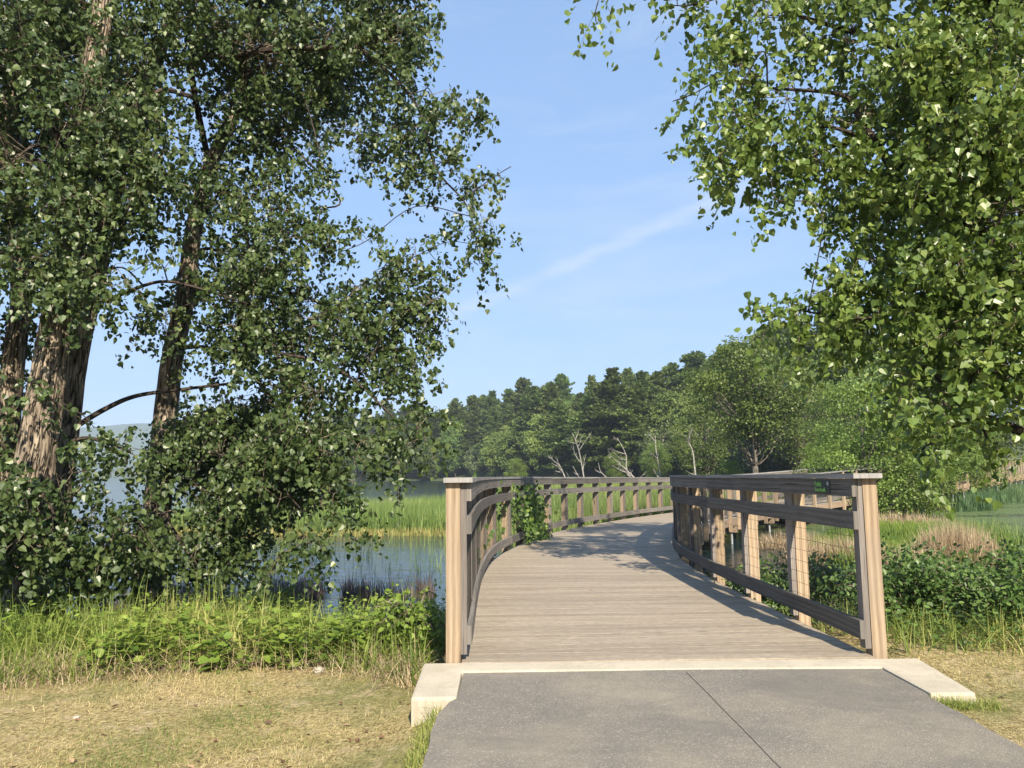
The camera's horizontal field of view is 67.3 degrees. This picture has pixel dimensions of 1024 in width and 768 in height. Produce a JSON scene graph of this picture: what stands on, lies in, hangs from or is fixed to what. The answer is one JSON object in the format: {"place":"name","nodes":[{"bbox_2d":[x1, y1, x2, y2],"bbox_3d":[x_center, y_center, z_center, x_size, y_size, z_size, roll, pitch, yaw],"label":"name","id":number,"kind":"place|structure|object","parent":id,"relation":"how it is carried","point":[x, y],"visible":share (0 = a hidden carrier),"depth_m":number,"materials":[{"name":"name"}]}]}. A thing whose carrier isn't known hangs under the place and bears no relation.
{"place":"outdoors","nodes":[
{"label":"outdoors","id":0,"kind":"place"},
{"bbox_2d":[76,423,267,471],"bbox_3d":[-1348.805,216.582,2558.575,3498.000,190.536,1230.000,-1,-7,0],"label":"hills","id":1,"kind":"structure","parent":0,"point":[136,442],"depth_m":2459.99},
{"bbox_2d":[0,664,434,767],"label":"dry lawn","id":2,"kind":"structure","parent":0,"point":[192,723],"depth_m":5.01,"materials":[{"name":"plant"}]},
{"bbox_2d":[0,630,443,697],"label":"dry grass","id":3,"kind":"structure","parent":0,"point":[177,669],"depth_m":6.30,"materials":[{"name":"plant"}]},
{"bbox_2d":[0,435,1023,767],"bbox_3d":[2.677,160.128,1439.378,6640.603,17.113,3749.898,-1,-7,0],"label":"ground","id":4,"kind":"structure","parent":0,"point":[370,749],"depth_m":5.27,"materials":[{"name":"plant"}]},
{"bbox_2d":[0,0,146,481],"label":"cottonwood tree","id":5,"kind":"object","parent":4,"relation":"on","point":[15,349],"visible":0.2,"depth_m":11.14,"materials":[{"name":"green plant"}]},
{"bbox_2d":[0,0,278,630],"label":"cottonwood tree","id":6,"kind":"object","parent":4,"relation":"on","point":[103,177],"visible":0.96,"depth_m":9.50,"materials":[{"name":"green plant"}]},
{"bbox_2d":[0,589,445,661],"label":"leafy weeds","id":7,"kind":"object","parent":4,"relation":"on","point":[15,621],"visible":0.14,"depth_m":7.33,"materials":[{"name":"green plant"}]},
{"bbox_2d":[0,567,461,691],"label":"bank grass","id":8,"kind":"structure","parent":4,"relation":"on","point":[30,652],"depth_m":6.90,"materials":[{"name":"plant"}]},
{"bbox_2d":[72,604,389,678],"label":"broad weeds","id":9,"kind":"object","parent":4,"relation":"on","point":[216,658],"visible":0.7,"depth_m":6.59,"materials":[{"name":"green plant"}]},
{"bbox_2d":[174,569,317,621],"bbox_3d":[-4.094,3.504,11.886,2.222,1.502,2.005,-1,-7,0],"label":"shrub","id":10,"kind":"object","parent":4,"relation":"on","point":[287,591],"visible":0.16,"depth_m":11.95,"materials":[{"name":"green plant"}]},
{"bbox_2d":[29,0,523,622],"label":"cottonwood tree","id":11,"kind":"object","parent":4,"relation":"on","point":[253,468],"visible":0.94,"depth_m":10.72,"materials":[{"name":"green plant"}]},
{"bbox_2d":[340,427,361,477],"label":"broadleaf tree","id":12,"kind":"object","parent":4,"relation":"on","point":[356,470],"visible":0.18,"depth_m":297.22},
{"bbox_2d":[375,404,396,430],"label":"pine tree","id":13,"kind":"object","parent":4,"relation":"on","point":[388,415],"visible":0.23,"depth_m":325.62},
{"bbox_2d":[352,579,445,654],"bbox_3d":[-0.914,2.222,7.173,1.097,0.762,1.010,6,-9,-43],"label":"shrub","id":14,"kind":"object","parent":4,"relation":"on","point":[403,618],"visible":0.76,"depth_m":7.10,"materials":[{"name":"green plant"}]},
{"bbox_2d":[409,437,427,479],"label":"broadleaf tree","id":15,"kind":"object","parent":4,"relation":"on","point":[416,461],"visible":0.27,"depth_m":263.22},
{"bbox_2d":[424,412,442,441],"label":"pine tree","id":16,"kind":"object","parent":4,"relation":"on","point":[436,432],"visible":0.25,"depth_m":269.61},
{"bbox_2d":[418,437,449,478],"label":"broadleaf tree","id":17,"kind":"object","parent":4,"relation":"on","point":[431,463],"visible":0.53,"depth_m":254.54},
{"bbox_2d":[437,401,466,474],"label":"pine tree","id":18,"kind":"object","parent":4,"relation":"on","point":[455,407],"visible":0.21,"depth_m":258.41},
{"bbox_2d":[438,421,469,477],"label":"broadleaf tree","id":19,"kind":"object","parent":4,"relation":"on","point":[448,436],"visible":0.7,"depth_m":247.81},
{"bbox_2d":[454,414,483,473],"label":"pine tree","id":20,"kind":"object","parent":4,"relation":"on","point":[471,431],"visible":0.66,"depth_m":247.37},
{"bbox_2d":[460,394,482,453],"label":"pine tree","id":21,"kind":"object","parent":4,"relation":"on","point":[473,401],"visible":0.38,"depth_m":264.44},
{"bbox_2d":[462,446,485,476],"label":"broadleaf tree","id":22,"kind":"object","parent":4,"relation":"on","point":[473,465],"visible":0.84,"depth_m":238.32,"materials":[{"name":"green plant"}]},
{"bbox_2d":[477,431,503,476],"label":"broadleaf tree","id":23,"kind":"object","parent":4,"relation":"on","point":[487,451],"visible":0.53,"depth_m":221.71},
{"bbox_2d":[474,407,506,472],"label":"pine tree","id":24,"kind":"object","parent":4,"relation":"on","point":[491,417],"visible":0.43,"depth_m":235.10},
{"bbox_2d":[479,396,501,441],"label":"pine tree","id":25,"kind":"object","parent":4,"relation":"on","point":[490,402],"visible":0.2,"depth_m":252.66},
{"bbox_2d":[3,673,1002,767],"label":"leaf litter","id":26,"kind":"object","parent":4,"relation":"on","point":[216,739],"visible":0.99,"depth_m":4.77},
{"bbox_2d":[496,388,517,424],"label":"pine tree","id":27,"kind":"object","parent":4,"relation":"on","point":[508,393],"visible":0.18,"depth_m":261.17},
{"bbox_2d":[493,425,524,462],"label":"broadleaf tree","id":28,"kind":"object","parent":4,"relation":"on","point":[496,436],"visible":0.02,"depth_m":220.68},
{"bbox_2d":[501,405,519,430],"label":"pine tree","id":29,"kind":"object","parent":4,"relation":"on","point":[509,415],"visible":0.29,"depth_m":241.30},
{"bbox_2d":[491,425,530,475],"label":"broadleaf tree","id":30,"kind":"object","parent":4,"relation":"on","point":[502,457],"visible":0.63,"depth_m":207.88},
{"bbox_2d":[503,458,528,476],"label":"leafy sapling","id":31,"kind":"object","parent":4,"relation":"on","point":[516,471],"visible":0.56,"depth_m":111.03,"materials":[{"name":"green plant"}]},
{"bbox_2d":[502,377,532,422],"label":"pine tree","id":32,"kind":"object","parent":4,"relation":"on","point":[521,384],"visible":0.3,"depth_m":246.25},
{"bbox_2d":[503,385,549,473],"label":"pine tree","id":33,"kind":"object","parent":4,"relation":"on","point":[530,399],"visible":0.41,"depth_m":208.95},
{"bbox_2d":[520,413,549,476],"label":"broadleaf tree","id":34,"kind":"object","parent":4,"relation":"on","point":[533,445],"visible":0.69,"depth_m":195.26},
{"bbox_2d":[534,381,571,416],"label":"pine tree","id":35,"kind":"object","parent":4,"relation":"on","point":[550,392],"visible":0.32,"depth_m":210.62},
{"bbox_2d":[535,399,572,472],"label":"pine tree","id":36,"kind":"object","parent":4,"relation":"on","point":[552,405],"visible":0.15,"depth_m":194.14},
{"bbox_2d":[537,403,581,476],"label":"pine tree","id":37,"kind":"object","parent":4,"relation":"on","point":[561,431],"visible":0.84,"depth_m":177.54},
{"bbox_2d":[553,373,576,401],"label":"pine tree","id":38,"kind":"object","parent":4,"relation":"on","point":[561,380],"visible":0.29,"depth_m":248.75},
{"bbox_2d":[570,392,585,413],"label":"pine tree","id":39,"kind":"object","parent":4,"relation":"on","point":[577,400],"visible":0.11,"depth_m":220.90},
{"bbox_2d":[554,394,606,476],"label":"pine tree","id":40,"kind":"object","parent":4,"relation":"on","point":[578,423],"visible":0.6,"depth_m":170.10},
{"bbox_2d":[584,374,597,395],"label":"pine tree","id":41,"kind":"object","parent":4,"relation":"on","point":[591,380],"visible":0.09,"depth_m":236.74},
{"bbox_2d":[568,367,637,476],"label":"pine tree","id":42,"kind":"object","parent":4,"relation":"on","point":[610,389],"visible":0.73,"depth_m":164.68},
{"bbox_2d":[551,490,670,528],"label":"tall reeds","id":43,"kind":"object","parent":4,"relation":"on","point":[602,499],"visible":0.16,"depth_m":30.55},
{"bbox_2d":[602,451,630,478],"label":"broadleaf tree","id":44,"kind":"object","parent":4,"relation":"on","point":[613,471],"visible":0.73,"depth_m":116.83,"materials":[{"name":"green plant"}]},
{"bbox_2d":[618,367,634,383],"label":"pine tree","id":45,"kind":"object","parent":4,"relation":"on","point":[626,371],"visible":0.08,"depth_m":227.67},
{"bbox_2d":[618,370,661,471],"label":"pine tree","id":46,"kind":"object","parent":4,"relation":"on","point":[641,377],"visible":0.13,"depth_m":167.20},
{"bbox_2d":[610,381,670,476],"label":"pine tree","id":47,"kind":"object","parent":4,"relation":"on","point":[636,393],"visible":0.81,"depth_m":156.48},
{"bbox_2d":[484,472,811,501],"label":"marsh grass","id":48,"kind":"structure","parent":4,"relation":"on","point":[555,486],"depth_m":79.01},
{"bbox_2d":[637,440,672,476],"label":"broadleaf tree","id":49,"kind":"object","parent":4,"relation":"on","point":[654,466],"visible":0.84,"depth_m":110.86,"materials":[{"name":"green plant"}]},
{"bbox_2d":[647,370,671,464],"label":"pine tree","id":50,"kind":"object","parent":4,"relation":"on","point":[656,378],"visible":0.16,"depth_m":172.43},
{"bbox_2d":[636,421,684,476],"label":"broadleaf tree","id":51,"kind":"object","parent":4,"relation":"on","point":[653,435],"visible":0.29,"depth_m":147.33,"materials":[{"name":"green plant"}]},
{"bbox_2d":[641,390,682,466],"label":"broadleaf tree","id":52,"kind":"object","parent":4,"relation":"on","point":[666,404],"visible":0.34,"depth_m":159.12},
{"bbox_2d":[661,362,682,390],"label":"pine tree","id":53,"kind":"object","parent":4,"relation":"on","point":[670,370],"visible":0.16,"depth_m":187.99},
{"bbox_2d":[666,372,695,428],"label":"pine tree","id":54,"kind":"object","parent":4,"relation":"on","point":[679,387],"visible":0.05,"depth_m":165.76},
{"bbox_2d":[666,378,710,430],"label":"broadleaf tree","id":55,"kind":"object","parent":4,"relation":"on","point":[680,406],"visible":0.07,"depth_m":149.90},
{"bbox_2d":[671,350,706,385],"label":"pine tree","id":56,"kind":"object","parent":4,"relation":"on","point":[697,359],"visible":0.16,"depth_m":183.20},
{"bbox_2d":[411,658,975,726],"bbox_3d":[1.204,2.413,5.321,3.738,0.750,0.925,-1,-7,0],"label":"concrete abutment","id":57,"kind":"object","parent":4,"relation":"on","point":[441,682],"visible":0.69,"depth_m":5.58,"materials":[{"name":"concrete"}]},
{"bbox_2d":[443,466,945,662],"bbox_3d":[10.109,5.090,27.810,9.465,4.485,49.146,-4,-8,29],"label":"footbridge","id":58,"kind":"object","parent":4,"relation":"on","point":[636,588],"visible":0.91,"depth_m":7.95,"materials":[{"name":"wood"}]},
{"bbox_2d":[473,472,560,560],"bbox_3d":[-0.152,2.602,13.469,1.109,2.109,9.233,-2,-7,11],"label":"vine","id":59,"kind":"object","parent":58,"relation":"attached to","point":[532,514],"visible":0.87,"depth_m":15.81,"materials":[{"name":"green plant"}]},
{"bbox_2d":[814,480,830,493],"bbox_3d":[2.652,0.878,6.576,0.006,0.110,0.310,0,-7,-1],"label":"sign","id":60,"kind":"object","parent":58,"relation":"attached to","point":[821,486],"visible":1,"depth_m":6.57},
{"bbox_2d":[672,404,725,473],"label":"broadleaf tree","id":61,"kind":"object","parent":4,"relation":"on","point":[685,432],"visible":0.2,"depth_m":136.54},
{"bbox_2d":[659,390,744,474],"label":"broadleaf tree","id":62,"kind":"object","parent":4,"relation":"on","point":[706,453],"visible":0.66,"depth_m":97.17,"materials":[{"name":"green plant"}]},
{"bbox_2d":[386,692,1020,767],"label":"edge grass","id":63,"kind":"structure","parent":4,"relation":"on","point":[960,704],"depth_m":4.70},
{"bbox_2d":[694,346,747,446],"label":"pine tree","id":64,"kind":"object","parent":4,"relation":"on","point":[714,361],"visible":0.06,"depth_m":137.90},
{"bbox_2d":[707,415,745,474],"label":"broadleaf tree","id":65,"kind":"object","parent":4,"relation":"on","point":[730,451],"visible":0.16,"depth_m":126.11,"materials":[{"name":"green plant"}]},
{"bbox_2d":[717,460,744,474],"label":"leafy sapling","id":66,"kind":"object","parent":4,"relation":"on","point":[729,468],"visible":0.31,"depth_m":65.25,"materials":[{"name":"green plant"}]},
{"bbox_2d":[703,559,787,604],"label":"shrub","id":67,"kind":"object","parent":4,"relation":"on","point":[740,589],"visible":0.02,"depth_m":11.04,"materials":[{"name":"green plant"}]},
{"bbox_2d":[675,333,831,472],"bbox_3d":[19.510,2.877,62.104,11.945,13.855,11.415,-3,-7,22],"label":"broadleaf tree","id":68,"kind":"object","parent":4,"relation":"on","point":[753,402],"visible":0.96,"depth_m":60.85,"materials":[{"name":"green plant"}]},
{"bbox_2d":[736,326,779,420],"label":"pine tree","id":69,"kind":"object","parent":4,"relation":"on","point":[760,336],"visible":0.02,"depth_m":132.92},
{"bbox_2d":[733,425,788,472],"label":"willow tree","id":70,"kind":"object","parent":4,"relation":"on","point":[765,464],"visible":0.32,"depth_m":111.82,"materials":[{"name":"plant"}]},
{"bbox_2d":[713,551,857,619],"bbox_3d":[3.440,2.533,9.341,1.786,1.046,1.722,-1,-7,0],"label":"shrub","id":71,"kind":"object","parent":4,"relation":"on","point":[781,582],"visible":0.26,"depth_m":9.17,"materials":[{"name":"green plant"}]},
{"bbox_2d":[775,321,803,370],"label":"pine tree","id":72,"kind":"object","parent":4,"relation":"on","point":[784,340],"visible":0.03,"depth_m":130.09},
{"bbox_2d":[758,338,824,452],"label":"pine tree","id":73,"kind":"object","parent":4,"relation":"on","point":[809,348],"visible":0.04,"depth_m":107.89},
{"bbox_2d":[564,0,1023,529],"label":"cottonwood tree","id":74,"kind":"object","parent":4,"relation":"on","point":[957,190],"visible":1,"depth_m":8.05,"materials":[{"name":"green plant"}]},
{"bbox_2d":[758,367,846,473],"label":"broadleaf tree","id":75,"kind":"object","parent":4,"relation":"on","point":[778,456],"visible":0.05,"depth_m":101.83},
{"bbox_2d":[759,370,851,473],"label":"broadleaf tree","id":76,"kind":"object","parent":4,"relation":"on","point":[800,445],"visible":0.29,"depth_m":91.56,"materials":[{"name":"green plant"}]},
{"bbox_2d":[798,423,864,478],"bbox_3d":[20.037,5.118,47.716,4.452,5.476,4.726,4,-8,-36],"label":"leafy sapling","id":77,"kind":"object","parent":4,"relation":"on","point":[814,453],"visible":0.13,"depth_m":47.87,"materials":[{"name":"green plant"}]},
{"bbox_2d":[797,375,877,464],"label":"broadleaf tree","id":78,"kind":"object","parent":4,"relation":"on","point":[826,404],"visible":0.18,"depth_m":77.24,"materials":[{"name":"green plant"}]},
{"bbox_2d":[803,342,874,423],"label":"broadleaf tree","id":79,"kind":"object","parent":4,"relation":"on","point":[831,376],"visible":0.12,"depth_m":100.18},
{"bbox_2d":[793,589,945,623],"bbox_3d":[5.032,3.228,10.882,2.292,0.950,2.110,-4,-7,29],"label":"shrub","id":80,"kind":"object","parent":4,"relation":"on","point":[840,605],"visible":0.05,"depth_m":10.70,"materials":[{"name":"green plant"}]},
{"bbox_2d":[792,377,954,519],"bbox_3d":[17.825,3.932,38.293,7.470,8.656,7.037,-1,-7,0],"label":"leafy sapling","id":81,"kind":"object","parent":4,"relation":"on","point":[851,391],"visible":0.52,"depth_m":37.85,"materials":[{"name":"green plant"}]},
{"bbox_2d":[841,351,911,430],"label":"broadleaf tree","id":82,"kind":"object","parent":4,"relation":"on","point":[874,377],"visible":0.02,"depth_m":91.46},
{"bbox_2d":[808,543,963,617],"bbox_3d":[4.460,2.404,8.917,2.059,1.062,1.995,-1,-7,0],"label":"shrub","id":83,"kind":"object","parent":4,"relation":"on","point":[821,579],"visible":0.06,"depth_m":9.20,"materials":[{"name":"green plant"}]},
{"bbox_2d":[764,594,1023,656],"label":"bank grass","id":84,"kind":"structure","parent":4,"relation":"on","point":[996,622],"depth_m":6.59,"materials":[{"name":"plant"}]},
{"bbox_2d":[832,419,963,517],"bbox_3d":[19.966,5.055,40.134,6.479,6.624,6.103,6,-9,-43],"label":"leafy sapling","id":85,"kind":"object","parent":4,"relation":"on","point":[925,502],"visible":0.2,"depth_m":38.96,"materials":[{"name":"green plant"}]},
{"bbox_2d":[838,357,972,457],"bbox_3d":[27.062,2.964,52.268,8.704,10.989,8.766,2,-7,-24],"label":"broadleaf tree","id":86,"kind":"object","parent":4,"relation":"on","point":[892,371],"visible":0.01,"depth_m":52.74,"materials":[{"name":"green plant"}]},
{"bbox_2d":[811,533,1014,627],"bbox_3d":[3.989,2.004,7.692,1.870,1.034,1.672,-1,-7,0],"label":"shrub","id":87,"kind":"object","parent":4,"relation":"on","point":[908,584],"visible":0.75,"depth_m":7.50,"materials":[{"name":"green plant"}]},
{"bbox_2d":[870,410,988,502],"bbox_3d":[24.602,4.553,45.723,7.180,6.360,7.622,2,-7,-22],"label":"leafy sapling","id":88,"kind":"object","parent":4,"relation":"on","point":[961,460],"visible":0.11,"depth_m":44.34,"materials":[{"name":"green plant"}]},
{"bbox_2d":[848,587,1023,650],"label":"bank weeds","id":89,"kind":"object","parent":4,"relation":"on","point":[983,621],"visible":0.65,"depth_m":6.78,"materials":[{"name":"green plant"}]},
{"bbox_2d":[894,381,992,500],"bbox_3d":[27.218,3.335,49.273,6.044,9.549,5.888,-1,-7,4],"label":"broadleaf tree","id":90,"kind":"object","parent":4,"relation":"on","point":[960,428],"visible":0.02,"depth_m":48.77,"materials":[{"name":"green plant"}]},
{"bbox_2d":[900,458,1023,500],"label":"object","id":91,"kind":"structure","parent":4,"relation":"on","point":[966,485],"depth_m":61.06,"materials":[{"name":"plant"}]},
{"bbox_2d":[908,652,1023,701],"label":"dry verge","id":92,"kind":"structure","parent":4,"relation":"on","point":[918,657],"depth_m":5.76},
{"bbox_2d":[918,534,1023,629],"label":"shrub","id":93,"kind":"object","parent":4,"relation":"on","point":[1013,585],"visible":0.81,"depth_m":7.24,"materials":[{"name":"green plant"}]},
{"bbox_2d":[927,539,1023,624],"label":"shrub","id":94,"kind":"object","parent":4,"relation":"on","point":[966,557],"visible":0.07,"depth_m":9.22,"materials":[{"name":"green plant"}]},
{"bbox_2d":[929,480,1023,521],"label":"blue green reeds","id":95,"kind":"object","parent":4,"relation":"on","point":[1007,495],"visible":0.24,"depth_m":46.68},
{"bbox_2d":[936,427,1023,499],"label":"leafy sapling","id":96,"kind":"object","parent":4,"relation":"on","point":[978,486],"visible":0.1,"depth_m":51.65,"materials":[{"name":"plant"}]},
{"bbox_2d":[949,401,1023,469],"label":"broadleaf tree","id":97,"kind":"object","parent":4,"relation":"on","point":[1005,444],"visible":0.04,"depth_m":73.97,"materials":[{"name":"green plant"}]},
{"bbox_2d":[989,402,1023,455],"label":"broadleaf tree","id":98,"kind":"object","parent":4,"relation":"on","point":[1021,442],"visible":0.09,"depth_m":69.79,"materials":[{"name":"green plant"}]},
{"bbox_2d":[0,0,1023,427],"label":"sky","id":99,"kind":"structure","parent":0,"point":[617,266],"materials":[{"name":"blue"}]},
{"bbox_2d":[66,477,1023,627],"bbox_3d":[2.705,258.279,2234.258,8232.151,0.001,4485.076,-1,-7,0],"label":"water","id":100,"kind":"structure","parent":0,"point":[115,487],"depth_m":25.25,"materials":[{"name":"blue liquid"}]},
{"bbox_2d":[99,566,439,613],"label":"dead stalks","id":101,"kind":"object","parent":100,"relation":"on","point":[360,592],"visible":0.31,"depth_m":15.40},
{"bbox_2d":[170,525,445,536],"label":"reed litter","id":102,"kind":"object","parent":100,"relation":"on","point":[438,531],"visible":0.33,"depth_m":31.52,"materials":[{"name":"plant"}]},
{"bbox_2d":[255,525,445,573],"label":"water reeds","id":103,"kind":"object","parent":100,"relation":"in","point":[424,539],"visible":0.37,"depth_m":24.18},
{"bbox_2d":[171,493,615,546],"bbox_3d":[-2.885,6.394,40.245,23.696,1.609,24.567,-4,-8,30],"label":"reed bed","id":104,"kind":"object","parent":100,"relation":"on","point":[420,512],"visible":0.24,"depth_m":33.33,"materials":[{"name":"plant"}]},
{"bbox_2d":[758,525,830,549],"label":"cattail clump","id":105,"kind":"object","parent":100,"relation":"in","point":[777,540],"visible":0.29,"depth_m":24.89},
{"bbox_2d":[779,531,890,564],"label":"cattail clump","id":106,"kind":"object","parent":100,"relation":"in","point":[811,549],"visible":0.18,"depth_m":20.88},
{"bbox_2d":[850,540,949,564],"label":"cattail clump","id":107,"kind":"object","parent":100,"relation":"in","point":[887,562],"visible":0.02,"depth_m":19.19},
{"bbox_2d":[879,509,949,527],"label":"cattail clump","id":108,"kind":"object","parent":100,"relation":"in","point":[914,518],"visible":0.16,"depth_m":32.87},
{"bbox_2d":[809,517,1023,568],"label":"sedge","id":109,"kind":"object","parent":100,"relation":"on","point":[899,530],"visible":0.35,"depth_m":25.30,"materials":[{"name":"green plant"}]},
{"bbox_2d":[902,514,1006,567],"bbox_3d":[11.689,4.129,20.258,3.446,1.576,2.855,-1,-7,0],"label":"cattail clump","id":110,"kind":"object","parent":100,"relation":"in","point":[952,537],"visible":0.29,"depth_m":19.88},
{"bbox_2d":[911,515,1023,545],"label":"pond reeds","id":111,"kind":"object","parent":100,"relation":"in","point":[994,528],"visible":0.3,"depth_m":25.44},
{"bbox_2d":[422,669,1023,767],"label":"path","id":112,"kind":"structure","parent":0,"point":[831,718],"depth_m":4.38,"materials":[{"name":"concrete"}]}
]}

